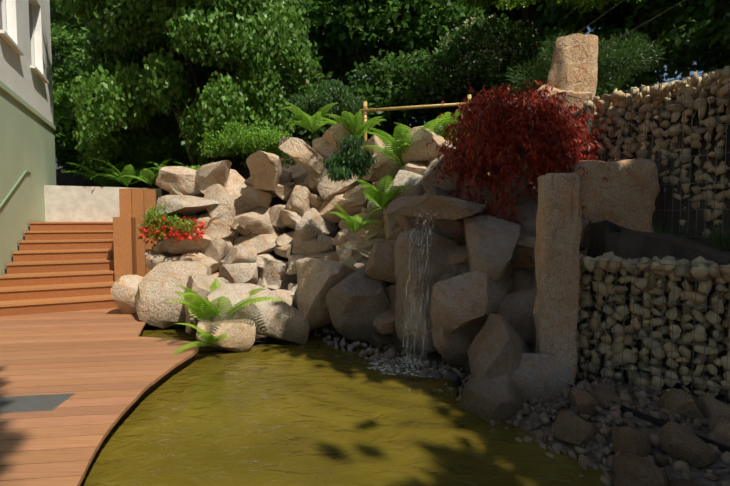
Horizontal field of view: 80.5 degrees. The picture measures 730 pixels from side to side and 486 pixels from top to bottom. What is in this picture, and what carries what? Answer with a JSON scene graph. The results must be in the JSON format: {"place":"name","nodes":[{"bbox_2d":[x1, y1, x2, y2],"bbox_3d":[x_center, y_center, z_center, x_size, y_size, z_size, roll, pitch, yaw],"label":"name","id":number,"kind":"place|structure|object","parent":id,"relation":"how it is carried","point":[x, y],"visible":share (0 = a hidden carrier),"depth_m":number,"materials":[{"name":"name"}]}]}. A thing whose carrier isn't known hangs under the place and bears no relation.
{"place":"outdoors","nodes":[
{"label":"outdoors","id":0,"kind":"place"},
{"bbox_2d":[80,323,613,485],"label":"water","id":1,"kind":"structure","parent":0,"point":[317,410],"depth_m":2.96,"materials":[{"name":"liquid"}]},
{"bbox_2d":[363,353,428,389],"bbox_3d":[0.537,1.163,4.295,0.906,0.150,0.828,-2,4,-33],"label":"splash","id":2,"kind":"object","parent":1,"relation":"on","point":[409,362],"visible":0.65,"depth_m":4.32,"materials":[{"name":"liquid"}]},
{"bbox_2d":[367,356,449,377],"bbox_3d":[0.428,1.226,4.315,0.864,0.001,0.679,0,3,1],"label":"foam","id":3,"kind":"object","parent":1,"relation":"on","point":[406,371],"visible":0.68,"depth_m":4.25,"materials":[{"name":"white"}]},
{"bbox_2d":[402,211,435,364],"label":"waterfall","id":4,"kind":"structure","parent":1,"relation":"in","point":[412,293],"depth_m":4.36,"materials":[{"name":"white"}]},
{"bbox_2d":[56,80,729,366],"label":"terrain","id":5,"kind":"structure","parent":0,"point":[605,236],"depth_m":3.92,"materials":[{"name":"soil"}]},
{"bbox_2d":[0,88,55,275],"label":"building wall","id":6,"kind":"structure","parent":5,"relation":"on","point":[27,139],"depth_m":7.59,"materials":[{"name":"green paint"}]},
{"bbox_2d":[0,170,30,208],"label":"handrail","id":7,"kind":"object","parent":6,"relation":"attached to","point":[12,189],"visible":0.73,"depth_m":7.19,"materials":[{"name":"green metal"}]},
{"bbox_2d":[0,0,53,123],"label":"house wall","id":8,"kind":"structure","parent":6,"relation":"on","point":[22,80],"depth_m":8.19,"materials":[{"name":"white paint"}]},
{"bbox_2d":[0,0,31,64],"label":"window glass","id":9,"kind":"object","parent":8,"relation":"in","point":[1,27],"depth_m":7.40,"materials":[{"name":"grey glass"}]},
{"bbox_2d":[0,0,48,83],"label":"window frames","id":10,"kind":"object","parent":8,"relation":"attached to","point":[14,46],"depth_m":8.27,"materials":[{"name":"white"}]},
{"bbox_2d":[0,81,55,129],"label":"wall ledge","id":11,"kind":"object","parent":8,"relation":"attached to","point":[13,94],"visible":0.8,"depth_m":7.84,"materials":[{"name":"paint"}]},
{"bbox_2d":[0,308,198,485],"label":"deck","id":12,"kind":"structure","parent":5,"relation":"on","point":[109,367],"depth_m":3.62,"materials":[{"name":"brown wood"}]},
{"bbox_2d":[0,393,74,412],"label":"panel","id":13,"kind":"object","parent":12,"relation":"on","point":[30,403],"visible":1,"depth_m":3.12,"materials":[{"name":"grey"}]},
{"bbox_2d":[0,222,118,315],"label":"stairs","id":14,"kind":"structure","parent":12,"relation":"on","point":[52,267],"depth_m":6.95,"materials":[{"name":"brown wood"}]},
{"bbox_2d":[113,188,157,280],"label":"cheek boxes","id":15,"kind":"object","parent":12,"relation":"on","point":[130,248],"visible":0.6,"depth_m":8.08,"materials":[{"name":"brown wood"}]},
{"bbox_2d":[101,357,191,444],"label":"deck fascia","id":16,"kind":"structure","parent":12,"relation":"attached to","point":[181,366],"depth_m":3.73,"materials":[{"name":"brown wood"}]},
{"bbox_2d":[44,185,161,279],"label":"planter wall","id":17,"kind":"structure","parent":5,"relation":"on","point":[80,204],"depth_m":9.29,"materials":[{"name":"concrete"}]},
{"bbox_2d":[63,101,468,354],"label":"ferns","id":18,"kind":"object","parent":5,"relation":"on","point":[113,177],"visible":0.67,"depth_m":5.79,"materials":[{"name":"green plant"}]},
{"bbox_2d":[138,13,546,243],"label":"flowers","id":19,"kind":"object","parent":5,"relation":"on","point":[481,52],"visible":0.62,"depth_m":10.57,"materials":[{"name":"red plant"}]},
{"bbox_2d":[144,126,592,372],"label":"rock wall","id":20,"kind":"structure","parent":5,"relation":"on","point":[234,203],"depth_m":6.52,"materials":[{"name":"stone"}]},
{"bbox_2d":[50,0,729,251],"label":"foliage","id":21,"kind":"object","parent":5,"relation":"on","point":[112,102],"visible":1,"depth_m":9.10,"materials":[{"name":"green plant"}]},
{"bbox_2d":[110,122,729,485],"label":"shore rocks","id":22,"kind":"object","parent":5,"relation":"on","point":[511,371],"visible":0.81,"depth_m":4.36,"materials":[{"name":"stone"}]},
{"bbox_2d":[359,94,516,149],"bbox_3d":[1.739,-1.956,7.411,3.788,1.180,0.217,1,3,17],"label":"bamboo","id":23,"kind":"object","parent":5,"relation":"on","point":[403,108],"visible":0.27,"depth_m":7.67,"materials":[{"name":"beige wood"}]},
{"bbox_2d":[363,100,471,114],"bbox_3d":[1.738,-2.385,7.384,3.678,0.140,0.203,1,3,17],"label":"rope","id":24,"kind":"object","parent":23,"relation":"attached to","point":[365,107],"visible":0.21,"depth_m":7.82,"materials":[{"name":"brown"}]},
{"bbox_2d":[426,79,607,238],"bbox_3d":[1.650,-0.876,4.825,1.916,1.717,1.709,0,3,1],"label":"maple","id":25,"kind":"object","parent":5,"relation":"on","point":[494,141],"depth_m":4.41,"materials":[{"name":"red plant"}]},
{"bbox_2d":[535,33,597,112],"bbox_3d":[2.772,-2.082,6.125,1.014,1.719,0.786,1,3,16],"label":"standing stone","id":26,"kind":"object","parent":5,"relation":"on","point":[573,71],"visible":0.35,"depth_m":5.90,"materials":[{"name":"stone"}]},
{"bbox_2d":[567,0,684,52],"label":"wires","id":27,"kind":"object","parent":26,"relation":"attached to","point":[628,32],"visible":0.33,"depth_m":5.66,"materials":[{"name":"grey metal"}]},
{"bbox_2d":[533,159,659,383],"bbox_3d":[1.998,0.296,3.976,1.478,2.184,0.706,-2,3,-28],"label":"stone","id":28,"kind":"object","parent":5,"relation":"on","point":[626,194],"visible":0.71,"depth_m":3.48,"materials":[{"name":"beige stone"}]},
{"bbox_2d":[583,66,729,238],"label":"gabion stones","id":29,"kind":"object","parent":5,"relation":"on","point":[669,90],"visible":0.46,"depth_m":4.00,"materials":[{"name":"beige stone"}]},
{"bbox_2d":[586,67,729,237],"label":"wire mesh","id":30,"kind":"object","parent":29,"relation":"attached to","point":[682,157],"visible":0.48,"depth_m":3.96,"materials":[{"name":"grey metal"}]},
{"bbox_2d":[291,27,702,131],"label":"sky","id":31,"kind":"structure","parent":0,"point":[692,72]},
{"bbox_2d":[519,383,729,485],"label":"bank","id":32,"kind":"structure","parent":0,"point":[698,476],"depth_m":2.72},
{"bbox_2d":[173,322,729,485],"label":"pebbles","id":33,"kind":"object","parent":32,"relation":"on","point":[641,395],"visible":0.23,"depth_m":2.95,"materials":[{"name":"stone"}]},
{"bbox_2d":[447,371,461,395],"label":"spots","id":34,"kind":"object","parent":32,"relation":"on","point":[454,379],"visible":0.6,"depth_m":3.51,"materials":[{"name":"black"}]},
{"bbox_2d":[568,384,729,452],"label":"liner edge","id":35,"kind":"object","parent":32,"relation":"attached to","point":[656,421],"depth_m":2.74,"materials":[{"name":"black rubber"}]},
{"bbox_2d":[575,251,729,404],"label":"gabion stones","id":36,"kind":"object","parent":32,"relation":"on","point":[701,271],"visible":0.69,"depth_m":3.31,"materials":[{"name":"beige stone"}]},
{"bbox_2d":[577,257,729,403],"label":"wire mesh","id":37,"kind":"object","parent":36,"relation":"attached to","point":[642,336],"visible":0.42,"depth_m":3.24,"materials":[{"name":"grey metal"}]},
{"bbox_2d":[577,269,728,396],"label":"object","id":38,"kind":"object","parent":32,"relation":"on","point":[640,344],"depth_m":3.39,"materials":[{"name":"soil"}]},
{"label":"hill","id":39,"kind":"structure","parent":0,"visible":0},
{"bbox_2d":[53,54,80,169],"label":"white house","id":40,"kind":"structure","parent":39,"relation":"on","point":[65,134],"depth_m":29.90,"materials":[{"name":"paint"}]},
{"bbox_2d":[210,74,330,164],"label":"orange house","id":41,"kind":"structure","parent":39,"relation":"on","point":[323,78],"depth_m":27.26,"materials":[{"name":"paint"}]},
{"bbox_2d":[49,0,729,147],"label":"foliage","id":42,"kind":"object","parent":39,"relation":"on","point":[393,36],"visible":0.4,"depth_m":11.96,"materials":[{"name":"green plant"}]},
{"bbox_2d":[140,0,729,166],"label":"bark","id":43,"kind":"object","parent":39,"relation":"on","point":[528,12],"visible":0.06,"depth_m":10.62,"materials":[{"name":"brown plant"}]}
]}

